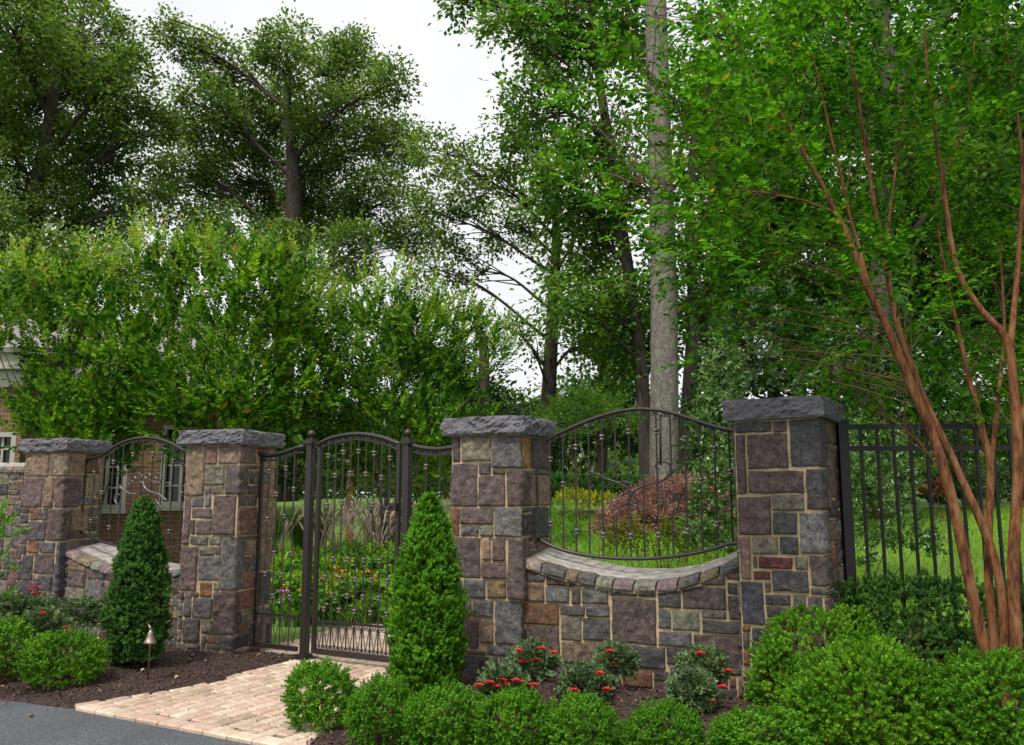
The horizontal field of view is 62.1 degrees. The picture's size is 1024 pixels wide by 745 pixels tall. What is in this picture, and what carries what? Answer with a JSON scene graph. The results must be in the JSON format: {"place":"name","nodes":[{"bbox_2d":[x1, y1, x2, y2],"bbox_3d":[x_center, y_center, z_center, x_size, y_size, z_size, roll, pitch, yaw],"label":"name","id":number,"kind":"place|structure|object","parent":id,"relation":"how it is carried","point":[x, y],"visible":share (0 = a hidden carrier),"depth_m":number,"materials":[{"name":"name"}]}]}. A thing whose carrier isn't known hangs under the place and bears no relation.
{"place":"outdoors","nodes":[
{"label":"outdoors","id":0,"kind":"place"},
{"bbox_2d":[0,347,72,462],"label":"brick house","id":1,"kind":"structure","parent":0,"point":[6,454],"depth_m":13.39,"materials":[{"name":"white paint"}]},
{"bbox_2d":[0,432,15,462],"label":"window","id":2,"kind":"structure","parent":1,"relation":"in","point":[6,456],"depth_m":13.43,"materials":[{"name":"white paint"}]},
{"bbox_2d":[0,699,250,744],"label":"driveway","id":3,"kind":"structure","parent":0,"point":[46,725],"depth_m":5.46,"materials":[{"name":"grey asphalt"}]},
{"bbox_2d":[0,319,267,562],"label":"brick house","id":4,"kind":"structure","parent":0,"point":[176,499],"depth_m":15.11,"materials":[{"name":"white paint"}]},
{"bbox_2d":[88,427,127,513],"bbox_3d":[-7.220,1.716,15.120,0.893,1.565,0.220,0,-8,0],"label":"window","id":5,"kind":"structure","parent":4,"relation":"in","point":[108,467],"depth_m":15.12,"materials":[{"name":"white paint"}]},
{"bbox_2d":[155,425,200,510],"bbox_3d":[-5.896,1.690,15.124,0.822,1.513,0.220,0,-8,0],"label":"window","id":6,"kind":"structure","parent":4,"relation":"in","point":[167,468],"depth_m":15.15,"materials":[{"name":"white paint"}]},
{"bbox_2d":[74,620,392,744],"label":"paver path","id":7,"kind":"structure","parent":0,"point":[249,704],"depth_m":6.08,"materials":[{"name":"beige brick"}]},
{"bbox_2d":[289,430,318,660],"bbox_3d":[-1.909,1.594,7.953,0.200,2.113,0.200,-5,-9,29],"label":"gate post","id":8,"kind":"object","parent":7,"relation":"on","point":[305,614],"visible":0.99,"depth_m":7.92,"materials":[{"name":"brown metal"}]},
{"bbox_2d":[311,432,401,662],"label":"iron gate","id":9,"kind":"structure","parent":8,"relation":"attached to","point":[395,507],"depth_m":7.67,"materials":[{"name":"brown metal"}]},
{"bbox_2d":[279,656,358,733],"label":"boxwood","id":10,"kind":"object","parent":7,"relation":"on","point":[314,672],"visible":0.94,"depth_m":5.41,"materials":[{"name":"green plant"}]},
{"bbox_2d":[400,429,415,668],"bbox_3d":[-0.925,1.532,7.408,0.200,2.081,0.200,-5,-9,29],"label":"gate post","id":11,"kind":"object","parent":7,"relation":"on","point":[407,461],"visible":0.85,"depth_m":7.47,"materials":[{"name":"brown metal"}]},
{"bbox_2d":[276,498,321,550],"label":"meadow grass","id":12,"kind":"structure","parent":0,"point":[297,533],"depth_m":14.84,"materials":[{"name":"green plant"}]},
{"bbox_2d":[299,499,342,548],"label":"meadow grass","id":13,"kind":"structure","parent":0,"point":[322,528],"depth_m":15.09,"materials":[{"name":"plant"}]},
{"bbox_2d":[300,498,365,564],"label":"fountain grass","id":14,"kind":"object","parent":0,"point":[331,539],"depth_m":13.11,"materials":[{"name":"beige plant"}]},
{"bbox_2d":[325,499,391,549],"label":"fountain grass","id":15,"kind":"object","parent":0,"point":[349,520],"depth_m":12.98,"materials":[{"name":"beige plant"}]},
{"bbox_2d":[337,500,394,557],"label":"fountain grass","id":16,"kind":"object","parent":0,"point":[385,517],"depth_m":12.69,"materials":[{"name":"beige plant"}]},
{"bbox_2d":[0,0,1023,494],"label":"sky","id":17,"kind":"structure","parent":0,"point":[454,93],"materials":[{"name":"white"}]},
{"bbox_2d":[522,377,646,520],"bbox_3d":[1.429,1.493,16.582,2.569,2.848,1.844,0,-8,0],"label":"tree","id":18,"kind":"object","parent":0,"point":[548,412],"visible":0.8,"depth_m":16.56,"materials":[{"name":"green plant"}]},
{"bbox_2d":[177,495,1023,699],"bbox_3d":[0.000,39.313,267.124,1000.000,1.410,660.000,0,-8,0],"label":"ground","id":19,"kind":"structure","parent":0,"point":[923,503],"depth_m":12.51,"materials":[{"name":"green plant"}]},
{"bbox_2d":[0,462,25,617],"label":"stone wall","id":20,"kind":"structure","parent":19,"relation":"on","point":[11,479],"depth_m":9.76,"materials":[{"name":"grey stone"}]},
{"bbox_2d":[15,438,111,626],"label":"stone pillar","id":21,"kind":"structure","parent":19,"relation":"on","point":[51,503],"depth_m":9.37,"materials":[{"name":"grey stone"}]},
{"bbox_2d":[80,436,185,549],"bbox_3d":[-3.960,1.282,9.049,2.076,1.205,0.049,-5,-10,31],"label":"iron grille","id":22,"kind":"object","parent":21,"relation":"attached to","point":[134,440],"visible":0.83,"depth_m":9.14,"materials":[{"name":"brown metal"}]},
{"bbox_2d":[0,214,175,503],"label":"crape myrtle","id":23,"kind":"object","parent":19,"relation":"on","point":[80,402],"visible":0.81,"depth_m":12.52,"materials":[{"name":"green plant"}]},
{"bbox_2d":[0,0,202,318],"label":"oak tree","id":24,"kind":"object","parent":19,"relation":"on","point":[56,80],"visible":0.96,"depth_m":26.79,"materials":[{"name":"green plant"}]},
{"bbox_2d":[62,542,179,645],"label":"stone wall","id":25,"kind":"structure","parent":19,"relation":"on","point":[87,569],"depth_m":9.04,"materials":[{"name":"grey stone"}]},
{"bbox_2d":[0,631,294,708],"bbox_3d":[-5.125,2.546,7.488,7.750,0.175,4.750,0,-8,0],"label":"mulch bed","id":26,"kind":"object","parent":19,"relation":"on","point":[104,688],"visible":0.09,"depth_m":6.84,"materials":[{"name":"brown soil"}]},
{"bbox_2d":[0,494,30,598],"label":"leafy bush","id":27,"kind":"object","parent":26,"relation":"on","point":[5,519],"visible":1,"depth_m":6.36,"materials":[{"name":"green plant"}]},
{"bbox_2d":[0,587,34,648],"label":"rose bush","id":28,"kind":"object","parent":26,"relation":"on","point":[15,599],"visible":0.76,"depth_m":7.54,"materials":[{"name":"green plant"}]},
{"bbox_2d":[0,612,51,677],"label":"boxwood","id":29,"kind":"object","parent":26,"relation":"on","point":[13,625],"visible":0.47,"depth_m":6.82,"materials":[{"name":"green plant"}]},
{"bbox_2d":[4,585,63,620],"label":"rose bush","id":30,"kind":"object","parent":26,"relation":"on","point":[42,601],"visible":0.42,"depth_m":7.73,"materials":[{"name":"green plant"}]},
{"bbox_2d":[18,605,77,664],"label":"rose bush","id":31,"kind":"object","parent":26,"relation":"on","point":[56,621],"visible":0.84,"depth_m":7.00,"materials":[{"name":"green plant"}]},
{"bbox_2d":[12,625,111,689],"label":"boxwood","id":32,"kind":"object","parent":26,"relation":"on","point":[95,654],"visible":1,"depth_m":6.51,"materials":[{"name":"green plant"}]},
{"bbox_2d":[59,593,103,635],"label":"rose bush","id":33,"kind":"object","parent":26,"relation":"on","point":[69,606],"visible":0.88,"depth_m":7.80,"materials":[{"name":"green plant"}]},
{"bbox_2d":[96,494,174,664],"bbox_3d":[-3.187,1.806,7.264,0.594,1.521,0.596,-7,-11,39],"label":"boxwood cone","id":34,"kind":"object","parent":26,"relation":"on","point":[138,593],"visible":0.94,"depth_m":7.13,"materials":[{"name":"green plant"}]},
{"bbox_2d":[143,624,156,679],"bbox_3d":[-2.882,2.250,6.753,0.106,0.486,0.108,0,-8,0],"label":"path light","id":35,"kind":"object","parent":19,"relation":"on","point":[150,639],"visible":0.97,"depth_m":6.77,"materials":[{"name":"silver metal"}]},
{"bbox_2d":[86,202,365,481],"bbox_3d":[-4.300,0.286,12.365,4.189,5.862,2.580,-2,-8,12],"label":"crape myrtle","id":36,"kind":"object","parent":19,"relation":"on","point":[294,328],"visible":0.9,"depth_m":12.12,"materials":[{"name":"green plant"}]},
{"bbox_2d":[176,429,285,654],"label":"stone pillar","id":37,"kind":"structure","parent":19,"relation":"on","point":[215,602],"depth_m":8.08,"materials":[{"name":"grey stone"}]},
{"bbox_2d":[252,444,304,650],"bbox_3d":[-2.249,1.652,8.136,0.600,1.909,0.049,-5,-9,29],"label":"iron side grille","id":38,"kind":"object","parent":37,"relation":"attached to","point":[270,645],"visible":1,"depth_m":8.14,"materials":[{"name":"brown metal"}]},
{"bbox_2d":[269,568,300,608],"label":"perennial","id":39,"kind":"object","parent":19,"relation":"on","point":[277,585],"visible":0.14,"depth_m":10.22,"materials":[{"name":"green plant"}]},
{"bbox_2d":[271,551,313,588],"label":"perennial","id":40,"kind":"object","parent":19,"relation":"on","point":[279,561],"visible":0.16,"depth_m":11.21,"materials":[{"name":"green plant"}]},
{"bbox_2d":[130,0,456,501],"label":"oak tree","id":41,"kind":"object","parent":19,"relation":"on","point":[290,122],"visible":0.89,"depth_m":30.09,"materials":[{"name":"green plant"}]},
{"bbox_2d":[271,568,327,613],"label":"perennial","id":42,"kind":"object","parent":19,"relation":"on","point":[294,574],"visible":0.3,"depth_m":10.15,"materials":[{"name":"green plant"}]},
{"bbox_2d":[285,568,353,610],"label":"perennial","id":43,"kind":"object","parent":19,"relation":"on","point":[295,597],"visible":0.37,"depth_m":9.99,"materials":[{"name":"green plant"}]},
{"bbox_2d":[313,553,362,606],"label":"perennial","id":44,"kind":"object","parent":19,"relation":"on","point":[329,564],"visible":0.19,"depth_m":10.95,"materials":[{"name":"green plant"}]},
{"bbox_2d":[263,383,414,516],"bbox_3d":[-4.352,1.813,19.556,4.540,3.184,4.224,0,-8,0],"label":"rhododendron","id":45,"kind":"object","parent":19,"relation":"on","point":[289,482],"visible":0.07,"depth_m":19.24,"materials":[{"name":"green plant"}]},
{"bbox_2d":[311,569,376,618],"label":"perennial","id":46,"kind":"object","parent":19,"relation":"on","point":[335,586],"visible":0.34,"depth_m":10.00,"materials":[{"name":"green plant"}]},
{"bbox_2d":[326,539,373,565],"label":"perennial","id":47,"kind":"object","parent":19,"relation":"on","point":[344,547],"visible":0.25,"depth_m":11.87,"materials":[{"name":"green plant"}]},
{"bbox_2d":[345,454,354,545],"bbox_3d":[-2.747,2.220,14.431,0.140,2.169,0.140,0,-8,0],"label":"wooden post","id":48,"kind":"object","parent":19,"relation":"on","point":[350,511],"visible":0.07,"depth_m":14.36,"materials":[{"name":"brown wood"}]},
{"bbox_2d":[330,550,392,598],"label":"perennial","id":49,"kind":"object","parent":19,"relation":"on","point":[358,563],"visible":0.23,"depth_m":10.95,"materials":[{"name":"green plant"}]},
{"bbox_2d":[340,567,393,621],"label":"perennial","id":50,"kind":"object","parent":19,"relation":"on","point":[367,594],"visible":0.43,"depth_m":9.98,"materials":[{"name":"green plant"}]},
{"bbox_2d":[360,551,394,582],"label":"perennial","id":51,"kind":"object","parent":19,"relation":"on","point":[384,563],"visible":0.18,"depth_m":10.82,"materials":[{"name":"green plant"}]},
{"bbox_2d":[363,574,393,613],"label":"perennial","id":52,"kind":"object","parent":19,"relation":"on","point":[383,589],"visible":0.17,"depth_m":9.91,"materials":[{"name":"green plant"}]},
{"bbox_2d":[295,241,531,551],"bbox_3d":[-1.610,0.398,13.219,3.882,5.311,2.725,0,-8,0],"label":"crape myrtle","id":53,"kind":"object","parent":19,"relation":"on","point":[390,359],"visible":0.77,"depth_m":13.18,"materials":[{"name":"green plant"}]},
{"bbox_2d":[357,312,540,415],"bbox_3d":[-1.653,1.270,31.056,8.195,6.887,5.278,5,-9,-29],"label":"tree","id":54,"kind":"object","parent":19,"relation":"on","point":[485,384],"visible":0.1,"depth_m":30.96,"materials":[{"name":"green plant"}]},
{"bbox_2d":[370,385,570,482],"bbox_3d":[-1.312,1.716,21.496,5.817,3.482,4.012,0,-8,0],"label":"rhododendron","id":55,"kind":"object","parent":19,"relation":"on","point":[509,409],"visible":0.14,"depth_m":21.32,"materials":[{"name":"green plant"}]},
{"bbox_2d":[440,415,557,676],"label":"stone pillar","id":56,"kind":"structure","parent":19,"relation":"on","point":[496,512],"depth_m":6.70,"materials":[{"name":"grey stone"}]},
{"bbox_2d":[411,443,451,499],"bbox_3d":[-0.628,1.537,7.241,0.600,1.882,0.049,-5,-9,29],"label":"iron side grille","id":57,"kind":"object","parent":56,"relation":"attached to","point":[439,450],"visible":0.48,"depth_m":7.38,"materials":[{"name":"brown metal"}]},
{"bbox_2d":[390,93,638,500],"bbox_3d":[0.224,-1.903,25.743,7.724,11.632,6.377,-3,-9,21],"label":"maple tree","id":58,"kind":"object","parent":19,"relation":"on","point":[548,362],"visible":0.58,"depth_m":25.52,"materials":[{"name":"green plant"}]},
{"bbox_2d":[427,0,693,476],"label":"maple tree","id":59,"kind":"object","parent":19,"relation":"on","point":[542,52],"visible":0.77,"depth_m":20.74,"materials":[{"name":"bright green leaf"},{"name":"reddish-brown bark"}]},
{"bbox_2d":[548,494,588,550],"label":"loose shrub","id":60,"kind":"object","parent":19,"relation":"on","point":[554,512],"visible":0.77,"depth_m":10.19,"materials":[{"name":"green plant"}]},
{"bbox_2d":[552,486,619,518],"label":"lime shrub","id":61,"kind":"object","parent":19,"relation":"on","point":[568,492],"visible":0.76,"depth_m":16.72,"materials":[{"name":"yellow plant"}]},
{"bbox_2d":[544,380,649,498],"bbox_3d":[2.122,1.901,23.605,3.973,3.391,3.650,7,-11,-42],"label":"rhododendron","id":62,"kind":"object","parent":19,"relation":"on","point":[609,441],"visible":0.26,"depth_m":22.82,"materials":[{"name":"green plant"}]},
{"bbox_2d":[522,260,686,495],"bbox_3d":[3.493,0.391,29.859,6.320,8.202,9.233,0,-8,0],"label":"tree","id":63,"kind":"object","parent":19,"relation":"on","point":[573,379],"visible":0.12,"depth_m":29.47,"materials":[{"name":"green plant"}]},
{"bbox_2d":[548,470,662,514],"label":"clipped hedge","id":64,"kind":"object","parent":19,"relation":"on","point":[556,478],"visible":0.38,"depth_m":17.77,"materials":[{"name":"green plant"}]},
{"bbox_2d":[255,361,1009,498],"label":"woodland","id":65,"kind":"object","parent":19,"relation":"on","point":[635,468],"visible":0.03,"depth_m":38.11,"materials":[{"name":"green plant"}]},
{"bbox_2d":[524,548,743,699],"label":"stone wall","id":66,"kind":"structure","parent":19,"relation":"on","point":[578,607],"depth_m":6.23,"materials":[{"name":"grey stone"}]},
{"bbox_2d":[536,407,735,560],"bbox_3d":[0.969,0.857,6.585,1.691,1.180,0.047,-4,-9,24],"label":"iron grille","id":67,"kind":"object","parent":66,"relation":"on","point":[669,413],"visible":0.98,"depth_m":6.57,"materials":[{"name":"brown metal"}]},
{"bbox_2d":[592,510,719,567],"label":"fern shrub","id":68,"kind":"object","parent":19,"relation":"on","point":[666,530],"visible":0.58,"depth_m":10.03,"materials":[{"name":"green plant"}]},
{"bbox_2d":[583,469,735,567],"bbox_3d":[1.831,1.971,10.644,1.938,1.534,1.572,0,-8,0],"label":"red maple","id":69,"kind":"object","parent":19,"relation":"on","point":[675,485],"visible":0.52,"depth_m":10.35,"materials":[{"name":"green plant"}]},
{"bbox_2d":[297,672,1022,744],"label":"mulch bed","id":70,"kind":"object","parent":19,"relation":"on","point":[726,708],"visible":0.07,"depth_m":5.31,"materials":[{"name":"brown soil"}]},
{"bbox_2d":[343,670,415,744],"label":"boxwood","id":71,"kind":"object","parent":70,"relation":"on","point":[390,691],"visible":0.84,"depth_m":4.97,"materials":[{"name":"green plant"}]},
{"bbox_2d":[381,491,472,694],"bbox_3d":[-0.610,1.641,6.185,0.662,1.556,0.639,0,-8,0],"label":"boxwood cone","id":72,"kind":"object","parent":70,"relation":"on","point":[431,642],"visible":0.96,"depth_m":6.02,"materials":[{"name":"green plant"}]},
{"bbox_2d":[397,679,490,744],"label":"boxwood","id":73,"kind":"object","parent":70,"relation":"on","point":[459,696],"visible":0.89,"depth_m":4.81,"materials":[{"name":"green plant"}]},
{"bbox_2d":[474,657,538,703],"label":"rose bush","id":74,"kind":"object","parent":70,"relation":"on","point":[494,678],"visible":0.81,"depth_m":5.47,"materials":[{"name":"green plant"}]},
{"bbox_2d":[469,681,557,744],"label":"boxwood","id":75,"kind":"object","parent":70,"relation":"on","point":[521,699],"visible":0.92,"depth_m":4.71,"materials":[{"name":"green plant"}]},
{"bbox_2d":[504,636,564,683],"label":"rose bush","id":76,"kind":"object","parent":70,"relation":"on","point":[523,653],"visible":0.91,"depth_m":5.84,"materials":[{"name":"green plant"}]},
{"bbox_2d":[537,690,625,744],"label":"boxwood","id":77,"kind":"object","parent":70,"relation":"on","point":[567,712],"visible":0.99,"depth_m":4.63,"materials":[{"name":"green plant"}]},
{"bbox_2d":[551,658,615,700],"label":"rose bush","id":78,"kind":"object","parent":70,"relation":"on","point":[599,680],"visible":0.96,"depth_m":5.45,"materials":[{"name":"green plant"}]},
{"bbox_2d":[590,638,642,689],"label":"rose bush","id":79,"kind":"object","parent":70,"relation":"on","point":[609,655],"visible":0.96,"depth_m":5.75,"materials":[{"name":"green plant"}]},
{"bbox_2d":[618,696,706,744],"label":"boxwood","id":80,"kind":"object","parent":70,"relation":"on","point":[686,721],"visible":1,"depth_m":4.57,"materials":[{"name":"green plant"}]},
{"bbox_2d":[663,663,727,714],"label":"rose bush","id":81,"kind":"object","parent":70,"relation":"on","point":[690,683],"visible":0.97,"depth_m":5.25,"materials":[{"name":"green plant"}]},
{"bbox_2d":[669,640,734,684],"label":"rose bush","id":82,"kind":"object","parent":70,"relation":"on","point":[701,654],"visible":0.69,"depth_m":5.56,"materials":[{"name":"green plant"}]},
{"bbox_2d":[505,0,1023,705],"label":"crape myrtle","id":83,"kind":"object","parent":70,"relation":"on","point":[1007,632],"visible":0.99,"depth_m":5.59,"materials":[{"name":"green plant"}]},
{"bbox_2d":[704,703,824,744],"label":"boxwood","id":84,"kind":"object","parent":70,"relation":"on","point":[724,731],"visible":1,"depth_m":4.48,"materials":[{"name":"green plant"}]},
{"bbox_2d":[742,597,896,711],"bbox_3d":[1.970,1.924,5.449,1.021,0.894,0.806,0,-8,0],"label":"boxwood","id":85,"kind":"object","parent":70,"relation":"on","point":[774,648],"visible":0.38,"depth_m":5.38,"materials":[{"name":"green plant"}]},
{"bbox_2d":[767,633,958,744],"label":"boxwood","id":86,"kind":"object","parent":70,"relation":"on","point":[912,677],"visible":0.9,"depth_m":4.63,"materials":[{"name":"green plant"}]},
{"bbox_2d":[829,567,1023,705],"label":"evergreen hedge","id":87,"kind":"object","parent":70,"relation":"on","point":[923,597],"visible":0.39,"depth_m":5.72,"materials":[{"name":"green plant"}]},
{"bbox_2d":[908,641,1023,744],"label":"boxwood","id":88,"kind":"object","parent":70,"relation":"on","point":[1004,667],"visible":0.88,"depth_m":4.56,"materials":[{"name":"green plant"}]},
{"bbox_2d":[599,0,803,509],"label":"tulip tree","id":89,"kind":"object","parent":19,"relation":"on","point":[664,390],"visible":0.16,"depth_m":18.73,"materials":[{"name":"grey plant"}]},
{"bbox_2d":[675,334,750,563],"bbox_3d":[2.234,1.122,9.345,0.888,3.269,1.260,-2,-8,13],"label":"viburnum","id":90,"kind":"object","parent":19,"relation":"on","point":[707,402],"visible":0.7,"depth_m":9.24,"materials":[{"name":"green plant"}]},
{"bbox_2d":[619,67,811,477],"bbox_3d":[5.334,-2.404,20.709,4.377,11.421,6.107,-5,-10,31],"label":"slim tree","id":91,"kind":"object","parent":19,"relation":"on","point":[702,318],"visible":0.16,"depth_m":20.20,"materials":[{"name":"green plant"}]},
{"bbox_2d":[679,322,761,472],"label":"rhododendron","id":92,"kind":"object","parent":19,"relation":"on","point":[703,341],"visible":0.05,"depth_m":23.73,"materials":[{"name":"green plant"}]},
{"bbox_2d":[667,273,885,497],"bbox_3d":[4.173,0.531,13.274,3.532,4.301,2.567,0,-8,0],"label":"rhododendron","id":93,"kind":"object","parent":19,"relation":"on","point":[776,386],"visible":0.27,"depth_m":13.08,"materials":[{"name":"green plant"}]},
{"bbox_2d":[721,395,845,702],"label":"stone pillar","id":94,"kind":"structure","parent":19,"relation":"on","point":[789,537],"depth_m":5.80,"materials":[{"name":"grey stone"}]},
{"bbox_2d":[647,40,925,397],"bbox_3d":[7.599,-3.437,26.379,7.991,14.814,10.525,0,-8,0],"label":"tree","id":95,"kind":"object","parent":19,"relation":"on","point":[814,290],"visible":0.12,"depth_m":23.56,"materials":[{"name":"green plant"}]},
{"bbox_2d":[752,0,1023,519],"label":"oak tree","id":96,"kind":"object","parent":19,"relation":"on","point":[997,167],"visible":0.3,"depth_m":16.23,"materials":[{"name":"green leaf"},{"name":"grey bark"}]},
{"bbox_2d":[835,407,948,605],"bbox_3d":[4.033,1.508,9.738,1.513,2.277,1.460,0,-8,0],"label":"viburnum","id":97,"kind":"object","parent":19,"relation":"on","point":[871,485],"visible":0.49,"depth_m":9.47,"materials":[{"name":"green plant"}]},
{"bbox_2d":[823,306,973,521],"bbox_3d":[6.857,0.704,15.339,3.178,3.951,2.204,4,-9,-28],"label":"wood shrub","id":98,"kind":"object","parent":19,"relation":"on","point":[949,433],"visible":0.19,"depth_m":14.97,"materials":[{"name":"green plant"}]},
{"bbox_2d":[809,21,1023,487],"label":"tree","id":99,"kind":"object","parent":19,"relation":"on","point":[925,259],"visible":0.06,"depth_m":26.95,"materials":[{"name":"green plant"}]},
{"bbox_2d":[834,419,1023,675],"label":"picket fence","id":100,"kind":"object","parent":19,"relation":"on","point":[842,428],"visible":0.48,"depth_m":6.06,"materials":[{"name":"black metal"}]},
{"bbox_2d":[917,476,946,521],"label":"orange shrub","id":101,"kind":"object","parent":19,"relation":"on","point":[938,484],"visible":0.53,"depth_m":14.29,"materials":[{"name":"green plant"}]},
{"bbox_2d":[892,323,1023,503],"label":"wood shrub","id":102,"kind":"object","parent":19,"relation":"on","point":[982,334],"visible":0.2,"depth_m":18.49,"materials":[{"name":"green plant"}]},
{"bbox_2d":[894,460,1023,509],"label":"wood shrub","id":103,"kind":"object","parent":19,"relation":"on","point":[1003,473],"visible":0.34,"depth_m":16.21,"materials":[{"name":"green plant"}]},
{"bbox_2d":[895,1,1023,500],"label":"tree","id":104,"kind":"object","parent":19,"relation":"on","point":[1008,268],"visible":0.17,"depth_m":22.42,"materials":[{"name":"green plant"}]},
{"bbox_2d":[932,330,1023,473],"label":"wood shrub","id":105,"kind":"object","parent":19,"relation":"on","point":[999,454],"visible":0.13,"depth_m":20.30,"materials":[{"name":"green plant"}]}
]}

